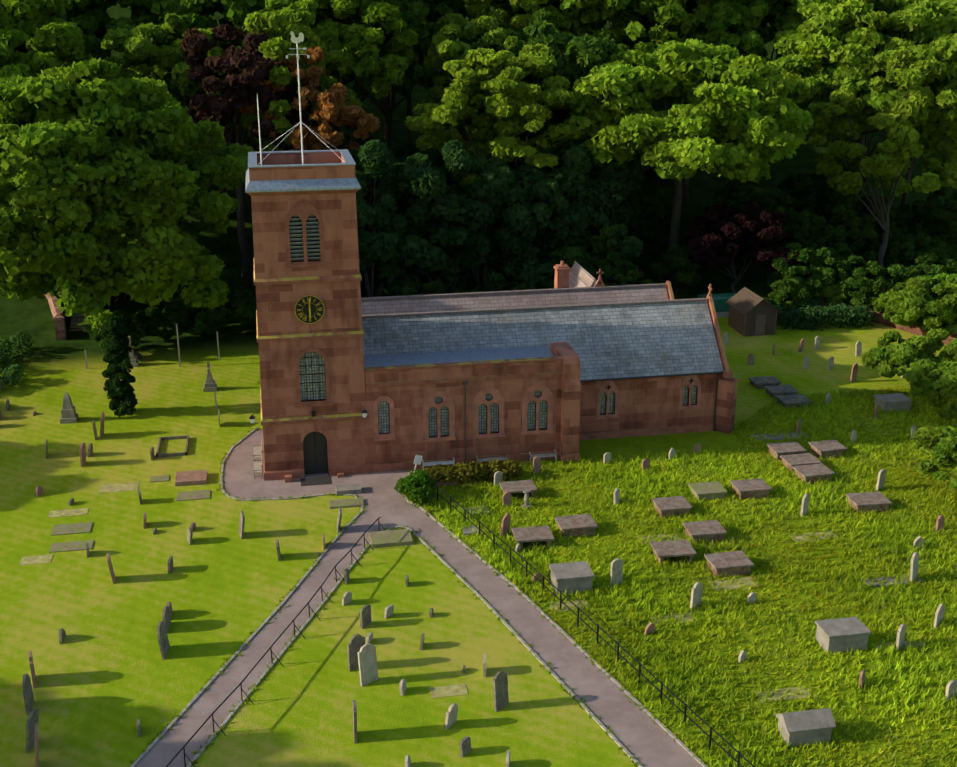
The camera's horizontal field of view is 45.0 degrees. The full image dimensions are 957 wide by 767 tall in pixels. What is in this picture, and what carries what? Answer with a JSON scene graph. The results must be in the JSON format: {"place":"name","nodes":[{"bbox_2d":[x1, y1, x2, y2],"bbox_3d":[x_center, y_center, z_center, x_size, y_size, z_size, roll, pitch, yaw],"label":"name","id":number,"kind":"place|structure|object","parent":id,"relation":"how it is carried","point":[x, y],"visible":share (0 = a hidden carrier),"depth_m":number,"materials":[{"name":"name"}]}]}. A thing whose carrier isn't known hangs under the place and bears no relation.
{"place":"outdoors","nodes":[
{"label":"outdoors","id":0,"kind":"place"},
{"bbox_2d":[249,152,354,180],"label":"tower parapet walls","id":1,"kind":"structure","parent":0,"point":[299,173],"depth_m":66.91,"materials":[{"name":"stone"}]},
{"bbox_2d":[135,429,701,766],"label":"tarmac path","id":2,"kind":"structure","parent":0,"point":[642,737],"depth_m":55.89,"materials":[{"name":"asphalt"}]},
{"bbox_2d":[130,428,707,766],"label":"path kerb edging","id":3,"kind":"object","parent":2,"relation":"on","point":[538,658],"visible":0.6,"depth_m":54.36,"materials":[{"name":"concrete"}]},
{"bbox_2d":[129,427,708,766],"bbox_3d":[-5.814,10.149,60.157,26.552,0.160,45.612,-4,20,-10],"label":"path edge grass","id":4,"kind":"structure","parent":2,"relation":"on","point":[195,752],"depth_m":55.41,"materials":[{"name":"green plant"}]},
{"bbox_2d":[365,360,562,377],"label":"aisle parapet","id":5,"kind":"structure","parent":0,"point":[459,369],"depth_m":72.14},
{"bbox_2d":[0,2,956,766],"bbox_3d":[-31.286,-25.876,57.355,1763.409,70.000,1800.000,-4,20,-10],"label":"ground","id":6,"kind":"structure","parent":0,"point":[106,676],"depth_m":59.99,"materials":[{"name":"green plant"}]},
{"bbox_2d":[0,4,41,77],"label":"forest tree","id":7,"kind":"object","parent":6,"relation":"on","point":[9,22],"visible":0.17,"depth_m":101.22,"materials":[{"name":"green plant"}]},
{"bbox_2d":[0,0,122,89],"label":"forest tree","id":8,"kind":"object","parent":6,"relation":"on","point":[62,39],"visible":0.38,"depth_m":100.57,"materials":[{"name":"green plant"}]},
{"bbox_2d":[45,293,94,340],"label":"wall and gate piers","id":9,"kind":"structure","parent":6,"relation":"on","point":[59,323],"depth_m":98.88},
{"bbox_2d":[46,0,157,67],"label":"forest tree","id":10,"kind":"object","parent":6,"relation":"on","point":[95,22],"visible":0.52,"depth_m":115.11,"materials":[{"name":"green plant"}]},
{"bbox_2d":[83,308,144,349],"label":"boundary shrub","id":11,"kind":"object","parent":6,"relation":"on","point":[133,326],"visible":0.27,"depth_m":95.45,"materials":[{"name":"green plant"}]},
{"bbox_2d":[101,314,137,416],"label":"irish yew tree","id":12,"kind":"object","parent":6,"relation":"on","point":[121,394],"visible":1,"depth_m":81.36,"materials":[{"name":"green plant"}]},
{"bbox_2d":[0,58,253,359],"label":"horse chestnut tree","id":13,"kind":"object","parent":6,"relation":"on","point":[102,169],"visible":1,"depth_m":83.48,"materials":[{"name":"green plant"}]},
{"bbox_2d":[60,336,216,423],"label":"monuments","id":14,"kind":"object","parent":6,"relation":"on","point":[69,414],"visible":0.83,"depth_m":81.89,"materials":[{"name":"stone"}]},
{"bbox_2d":[134,300,194,340],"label":"boundary shrub","id":15,"kind":"object","parent":6,"relation":"on","point":[164,317],"visible":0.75,"depth_m":97.61,"materials":[{"name":"green plant"}]},
{"bbox_2d":[101,13,234,218],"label":"forest tree","id":16,"kind":"object","parent":6,"relation":"on","point":[141,41],"visible":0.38,"depth_m":105.55,"materials":[{"name":"green plant"}]},
{"bbox_2d":[170,303,221,343],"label":"boundary shrub","id":17,"kind":"object","parent":6,"relation":"on","point":[202,321],"visible":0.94,"depth_m":97.36,"materials":[{"name":"green plant"}]},
{"bbox_2d":[132,0,268,193],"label":"forest tree","id":18,"kind":"object","parent":6,"relation":"on","point":[193,15],"visible":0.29,"depth_m":113.08,"materials":[{"name":"green plant"}]},
{"bbox_2d":[202,290,256,335],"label":"boundary shrub","id":19,"kind":"object","parent":6,"relation":"on","point":[243,308],"visible":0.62,"depth_m":98.57,"materials":[{"name":"green plant"}]},
{"bbox_2d":[168,24,311,284],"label":"copper beech tree","id":20,"kind":"object","parent":6,"relation":"on","point":[250,63],"visible":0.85,"depth_m":102.25,"materials":[{"name":"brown plant"}]},
{"bbox_2d":[217,7,362,151],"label":"forest tree","id":21,"kind":"object","parent":6,"relation":"on","point":[278,44],"visible":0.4,"depth_m":104.50,"materials":[{"name":"green plant"}]},
{"bbox_2d":[238,47,379,169],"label":"tree","id":22,"kind":"object","parent":6,"relation":"on","point":[329,106],"visible":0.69,"depth_m":102.77,"materials":[{"name":"brown plant"}]},
{"bbox_2d":[251,193,368,473],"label":"tower walls","id":23,"kind":"structure","parent":6,"relation":"on","point":[347,442],"depth_m":69.63,"materials":[{"name":"stone"}]},
{"bbox_2d":[245,149,360,192],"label":"tower leadwork","id":24,"kind":"object","parent":23,"relation":"on","point":[302,185],"visible":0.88,"depth_m":66.75,"materials":[{"name":"metal"}]},
{"bbox_2d":[257,41,342,164],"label":"tower vane poles","id":25,"kind":"object","parent":24,"relation":"on","point":[297,57],"visible":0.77,"depth_m":67.60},
{"bbox_2d":[289,214,320,260],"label":"louvres","id":26,"kind":"object","parent":23,"relation":"attached to","point":[301,239],"visible":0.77,"depth_m":68.00,"materials":[{"name":"wood"}]},
{"bbox_2d":[247,189,368,424],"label":"string courses","id":27,"kind":"object","parent":23,"relation":"attached to","point":[309,336],"visible":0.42,"depth_m":69.35,"materials":[{"name":"stone"}]},
{"bbox_2d":[285,199,332,407],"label":"window surrounds","id":28,"kind":"object","parent":23,"relation":"attached to","point":[303,210],"visible":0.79,"depth_m":68.15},
{"bbox_2d":[295,295,323,322],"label":"clock face","id":29,"kind":"object","parent":23,"relation":"attached to","point":[305,307],"visible":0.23,"depth_m":69.09},
{"bbox_2d":[299,352,325,399],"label":"tower window glass","id":30,"kind":"object","parent":23,"relation":"in","point":[316,360],"visible":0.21,"depth_m":70.81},
{"bbox_2d":[303,432,327,474],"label":"tower doors","id":31,"kind":"structure","parent":23,"relation":"in","point":[318,447],"depth_m":72.55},
{"bbox_2d":[263,439,370,480],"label":"tower plinth","id":32,"kind":"structure","parent":6,"relation":"on","point":[333,471],"depth_m":72.61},
{"bbox_2d":[264,0,418,124],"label":"forest tree","id":33,"kind":"object","parent":6,"relation":"on","point":[351,40],"visible":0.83,"depth_m":108.98,"materials":[{"name":"green plant"}]},
{"bbox_2d":[315,121,379,285],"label":"yew tree","id":34,"kind":"object","parent":6,"relation":"on","point":[347,131],"visible":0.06,"depth_m":104.92,"materials":[{"name":"green plant"}]},
{"bbox_2d":[355,139,408,296],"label":"yew tree","id":35,"kind":"object","parent":6,"relation":"on","point":[375,156],"visible":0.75,"depth_m":100.17,"materials":[{"name":"green plant"}]},
{"bbox_2d":[49,475,727,552],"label":"mossy ledger slabs","id":36,"kind":"object","parent":6,"relation":"on","point":[714,490],"visible":0.88,"depth_m":66.14,"materials":[{"name":"stone"}]},
{"bbox_2d":[334,0,457,150],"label":"forest tree","id":37,"kind":"object","parent":6,"relation":"on","point":[409,10],"visible":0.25,"depth_m":118.45,"materials":[{"name":"green plant"}]},
{"bbox_2d":[358,152,443,284],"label":"yew tree","id":38,"kind":"object","parent":6,"relation":"on","point":[405,220],"visible":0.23,"depth_m":101.66,"materials":[{"name":"green plant"}]},
{"bbox_2d":[253,440,556,478],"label":"benches","id":39,"kind":"object","parent":6,"relation":"on","point":[257,455],"visible":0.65,"depth_m":74.30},
{"bbox_2d":[394,469,436,505],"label":"bush","id":40,"kind":"object","parent":6,"relation":"on","point":[420,484],"visible":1,"depth_m":68.73,"materials":[{"name":"green plant"}]},
{"bbox_2d":[395,139,493,293],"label":"yew tree","id":41,"kind":"object","parent":6,"relation":"on","point":[439,198],"visible":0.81,"depth_m":101.87,"materials":[{"name":"green plant"}]},
{"bbox_2d":[166,485,754,766],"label":"railings","id":42,"kind":"object","parent":6,"relation":"on","point":[597,633],"visible":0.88,"depth_m":52.99,"materials":[{"name":"black metal"}]},
{"bbox_2d":[365,367,561,463],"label":"aisle walls","id":43,"kind":"structure","parent":6,"relation":"on","point":[407,444],"depth_m":73.16,"materials":[{"name":"stone"}]},
{"bbox_2d":[364,346,553,369],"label":"aisle roof","id":44,"kind":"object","parent":43,"relation":"on","point":[453,356],"visible":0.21,"depth_m":75.18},
{"bbox_2d":[373,375,700,441],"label":"window surrounds","id":45,"kind":"object","parent":43,"relation":"attached to","point":[429,402],"visible":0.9,"depth_m":73.48,"materials":[{"name":"stone"}]},
{"bbox_2d":[378,379,696,436],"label":"window panes","id":46,"kind":"structure","parent":45,"relation":"in","point":[383,417],"depth_m":73.73,"materials":[{"name":"glass"}]},
{"bbox_2d":[365,356,714,472],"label":"stone string courses","id":47,"kind":"object","parent":43,"relation":"attached to","point":[410,465],"visible":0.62,"depth_m":73.27,"materials":[{"name":"stone"}]},
{"bbox_2d":[421,459,522,483],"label":"golden hedge","id":48,"kind":"object","parent":6,"relation":"on","point":[464,472],"visible":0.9,"depth_m":71.49,"materials":[{"name":"green plant"}]},
{"bbox_2d":[0,338,944,766],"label":"headstones","id":49,"kind":"object","parent":6,"relation":"on","point":[788,396],"depth_m":62.15,"materials":[{"name":"stone"}]},
{"bbox_2d":[19,482,925,702],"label":"stones","id":50,"kind":"object","parent":6,"relation":"on","point":[448,691],"visible":0.56,"depth_m":59.56,"materials":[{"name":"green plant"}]},
{"bbox_2d":[0,296,949,386],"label":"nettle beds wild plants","id":51,"kind":"object","parent":6,"relation":"on","point":[814,315],"visible":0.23,"depth_m":102.69,"materials":[{"name":"green plant"}]},
{"bbox_2d":[421,12,543,174],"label":"forest tree","id":52,"kind":"object","parent":6,"relation":"on","point":[446,45],"visible":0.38,"depth_m":113.15,"materials":[{"name":"green plant"}]},
{"bbox_2d":[447,155,520,291],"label":"yew tree","id":53,"kind":"object","parent":6,"relation":"on","point":[491,187],"visible":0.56,"depth_m":104.69,"materials":[{"name":"green plant"}]},
{"bbox_2d":[405,43,592,282],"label":"forest tree","id":54,"kind":"object","parent":6,"relation":"on","point":[514,99],"visible":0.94,"depth_m":105.72,"materials":[{"name":"green plant"}]},
{"bbox_2d":[467,163,565,291],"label":"yew tree","id":55,"kind":"object","parent":6,"relation":"on","point":[521,215],"visible":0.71,"depth_m":105.61,"materials":[{"name":"green plant"}]},
{"bbox_2d":[458,0,593,44],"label":"forest tree","id":56,"kind":"object","parent":6,"relation":"on","point":[507,15],"visible":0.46,"depth_m":122.15,"materials":[{"name":"green plant"}]},
{"bbox_2d":[440,8,620,153],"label":"forest tree","id":57,"kind":"object","parent":6,"relation":"on","point":[583,55],"visible":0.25,"depth_m":112.49,"materials":[{"name":"green plant"}]},
{"bbox_2d":[532,136,598,261],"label":"yew tree","id":58,"kind":"object","parent":6,"relation":"on","point":[570,170],"visible":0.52,"depth_m":106.75,"materials":[{"name":"green plant"}]},
{"bbox_2d":[541,239,623,282],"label":"understorey tree","id":59,"kind":"object","parent":6,"relation":"on","point":[572,255],"visible":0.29,"depth_m":106.70,"materials":[{"name":"green plant"}]},
{"bbox_2d":[567,152,643,256],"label":"yew tree","id":60,"kind":"object","parent":6,"relation":"on","point":[617,184],"visible":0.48,"depth_m":107.82,"materials":[{"name":"green plant"}]},
{"bbox_2d":[581,225,638,284],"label":"understorey tree","id":61,"kind":"object","parent":6,"relation":"on","point":[608,237],"visible":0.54,"depth_m":107.28,"materials":[{"name":"green plant"}]},
{"bbox_2d":[603,270,654,285],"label":"boundary shrub","id":62,"kind":"object","parent":6,"relation":"on","point":[630,277],"visible":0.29,"depth_m":104.83,"materials":[{"name":"green plant"}]},
{"bbox_2d":[336,393,923,747],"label":"chest tombs","id":63,"kind":"object","parent":6,"relation":"on","point":[841,635],"visible":0.79,"depth_m":53.96,"materials":[{"name":"stone"}]},
{"bbox_2d":[553,0,716,54],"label":"forest tree","id":64,"kind":"object","parent":6,"relation":"on","point":[627,28],"visible":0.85,"depth_m":121.04,"materials":[{"name":"green plant"}]},
{"bbox_2d":[550,342,737,453],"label":"buttresses","id":65,"kind":"structure","parent":6,"relation":"on","point":[724,415],"depth_m":74.41,"materials":[{"name":"stone"}]},
{"bbox_2d":[622,193,667,256],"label":"understorey tree","id":66,"kind":"object","parent":6,"relation":"on","point":[649,234],"visible":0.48,"depth_m":118.78,"materials":[{"name":"green plant"}]},
{"bbox_2d":[342,332,956,766],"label":"gravestones","id":67,"kind":"object","parent":6,"relation":"on","point":[368,662],"visible":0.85,"depth_m":57.12,"materials":[{"name":"stone"}]},
{"bbox_2d":[579,367,723,433],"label":"wall","id":68,"kind":"structure","parent":6,"relation":"on","point":[648,403],"depth_m":78.47,"materials":[{"name":"stone"}]},
{"bbox_2d":[361,283,706,317],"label":"roof ridge tiles","id":69,"kind":"object","parent":68,"relation":"on","point":[521,308],"visible":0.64,"depth_m":80.12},
{"bbox_2d":[362,301,722,379],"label":"nave roof slates","id":70,"kind":"object","parent":68,"relation":"on","point":[623,341],"visible":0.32,"depth_m":77.96,"materials":[{"name":"stone"}]},
{"bbox_2d":[594,269,732,377],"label":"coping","id":71,"kind":"object","parent":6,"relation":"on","point":[727,372],"visible":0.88,"depth_m":79.83,"materials":[{"name":"stone"}]},
{"bbox_2d":[650,243,701,296],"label":"understorey tree","id":72,"kind":"object","parent":6,"relation":"on","point":[675,256],"visible":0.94,"depth_m":110.99,"materials":[{"name":"green plant"}]},
{"bbox_2d":[406,384,956,766],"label":"long grass tufts","id":73,"kind":"object","parent":6,"relation":"on","point":[796,496],"visible":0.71,"depth_m":61.12,"materials":[{"name":"green plant"}]},
{"bbox_2d":[563,38,813,284],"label":"sycamore tree","id":74,"kind":"object","parent":6,"relation":"on","point":[739,116],"visible":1,"depth_m":104.35,"materials":[{"name":"green plant"}]},
{"bbox_2d":[502,446,888,577],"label":"tomb slabs","id":75,"kind":"structure","parent":6,"relation":"on","point":[718,538],"depth_m":67.31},
{"bbox_2d":[499,440,891,569],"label":"table tombs","id":76,"kind":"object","parent":75,"relation":"on","point":[806,465],"depth_m":67.11,"materials":[{"name":"stone"}]},
{"bbox_2d":[624,0,769,201],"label":"forest tree","id":77,"kind":"object","parent":6,"relation":"on","point":[721,21],"visible":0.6,"depth_m":121.77,"materials":[{"name":"green plant"}]},
{"bbox_2d":[703,183,772,268],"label":"understorey tree","id":78,"kind":"object","parent":6,"relation":"on","point":[741,194],"visible":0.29,"depth_m":116.98,"materials":[{"name":"green plant"}]},
{"bbox_2d":[685,203,800,292],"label":"copper beech tree","id":79,"kind":"object","parent":6,"relation":"on","point":[758,227],"visible":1,"depth_m":109.30,"materials":[{"name":"red plant"}]},
{"bbox_2d":[728,300,775,335],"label":"shed walls","id":80,"kind":"structure","parent":6,"relation":"on","point":[736,320],"depth_m":101.04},
{"bbox_2d":[726,287,780,314],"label":"shed roof boards","id":81,"kind":"object","parent":80,"relation":"on","point":[744,301],"visible":0.96,"depth_m":101.72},
{"bbox_2d":[740,0,787,163],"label":"forest tree","id":82,"kind":"object","parent":6,"relation":"on","point":[777,12],"visible":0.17,"depth_m":133.87,"materials":[{"name":"green plant"}]},
{"bbox_2d":[752,194,809,250],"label":"understorey tree","id":83,"kind":"object","parent":6,"relation":"on","point":[793,216],"visible":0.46,"depth_m":115.39,"materials":[{"name":"green plant"}]},
{"bbox_2d":[732,0,837,184],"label":"forest tree","id":84,"kind":"object","parent":6,"relation":"on","point":[794,15],"visible":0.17,"depth_m":128.99,"materials":[{"name":"green plant"}]},
{"bbox_2d":[762,276,809,309],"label":"bush","id":85,"kind":"object","parent":6,"relation":"on","point":[788,288],"visible":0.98,"depth_m":104.91,"materials":[{"name":"green plant"}]},
{"bbox_2d":[766,242,839,295],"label":"wild corner shrub","id":86,"kind":"object","parent":6,"relation":"on","point":[810,264],"visible":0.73,"depth_m":106.86,"materials":[{"name":"green plant"}]},
{"bbox_2d":[785,209,837,256],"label":"understorey tree","id":87,"kind":"object","parent":6,"relation":"on","point":[815,223],"visible":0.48,"depth_m":113.79,"materials":[{"name":"green plant"}]},
{"bbox_2d":[810,283,851,307],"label":"hedge bush","id":88,"kind":"object","parent":6,"relation":"on","point":[835,294],"visible":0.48,"depth_m":106.90,"materials":[{"name":"green plant"}]},
{"bbox_2d":[806,162,873,237],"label":"understorey tree","id":89,"kind":"object","parent":6,"relation":"on","point":[831,197],"visible":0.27,"depth_m":124.40,"materials":[{"name":"green plant"}]},
{"bbox_2d":[817,195,877,259],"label":"understorey tree","id":90,"kind":"object","parent":6,"relation":"on","point":[850,235],"visible":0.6,"depth_m":116.51,"materials":[{"name":"green plant"}]},
{"bbox_2d":[756,0,956,205],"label":"sycamore tree","id":91,"kind":"object","parent":6,"relation":"on","point":[840,34],"visible":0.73,"depth_m":113.69,"materials":[{"name":"green plant"}]},
{"bbox_2d":[829,255,890,307],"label":"wild corner shrub","id":92,"kind":"object","parent":6,"relation":"on","point":[859,269],"visible":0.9,"depth_m":105.62,"materials":[{"name":"green plant"}]},
{"bbox_2d":[832,218,906,266],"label":"understorey tree","id":93,"kind":"object","parent":6,"relation":"on","point":[894,236],"visible":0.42,"depth_m":118.49,"materials":[{"name":"green plant"}]},
{"bbox_2d":[793,13,948,254],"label":"forest tree","id":94,"kind":"object","parent":6,"relation":"on","point":[921,37],"visible":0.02,"depth_m":115.32,"materials":[{"name":"green plant"}]},
{"bbox_2d":[837,194,913,250],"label":"understorey tree","id":95,"kind":"object","parent":6,"relation":"on","point":[905,219],"visible":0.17,"depth_m":124.20,"materials":[{"name":"green plant"}]},
{"bbox_2d":[797,303,956,344],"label":"boundary wall","id":96,"kind":"structure","parent":6,"relation":"on","point":[916,330],"depth_m":102.67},
{"bbox_2d":[802,48,956,277],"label":"forest tree","id":97,"kind":"object","parent":6,"relation":"on","point":[904,145],"visible":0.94,"depth_m":111.31,"materials":[{"name":"green plant"}]},
{"bbox_2d":[871,282,906,326],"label":"hedge bush","id":98,"kind":"object","parent":6,"relation":"on","point":[880,304],"visible":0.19,"depth_m":102.91,"materials":[{"name":"green plant"}]},
{"bbox_2d":[861,328,956,377],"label":"hedge bush","id":99,"kind":"object","parent":6,"relation":"on","point":[885,357],"visible":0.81,"depth_m":85.81,"materials":[{"name":"green plant"}]},
{"bbox_2d":[884,232,955,275],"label":"understorey tree","id":100,"kind":"object","parent":6,"relation":"on","point":[916,246],"visible":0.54,"depth_m":116.75,"materials":[{"name":"green plant"}]},
{"bbox_2d":[887,252,956,291],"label":"wild corner shrub","id":101,"kind":"object","parent":6,"relation":"on","point":[903,274],"visible":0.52,"depth_m":104.62,"materials":[{"name":"green plant"}]},
{"bbox_2d":[890,273,956,334],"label":"tree","id":102,"kind":"object","parent":6,"relation":"on","point":[914,304],"visible":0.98,"depth_m":97.23,"materials":[{"name":"green plant"}]},
{"bbox_2d":[902,359,956,419],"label":"hedge bush","id":103,"kind":"object","parent":6,"relation":"on","point":[934,385],"visible":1,"depth_m":80.91,"materials":[{"name":"green plant"}]},
{"bbox_2d":[910,425,956,488],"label":"hedge bush","id":104,"kind":"object","parent":6,"relation":"on","point":[939,443],"visible":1,"depth_m":69.56,"materials":[{"name":"green plant"}]},
{"bbox_2d":[918,186,956,234],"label":"understorey tree","id":105,"kind":"object","parent":6,"relation":"on","point":[932,200],"visible":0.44,"depth_m":122.33,"materials":[{"name":"green plant"}]},
{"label":"range walls","id":106,"kind":"object","parent":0,"visible":0},
{"bbox_2d":[361,262,668,314],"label":"roof slates","id":107,"kind":"object","parent":106,"relation":"on","point":[579,276],"visible":0.29,"depth_m":85.22,"materials":[{"name":"stone"}]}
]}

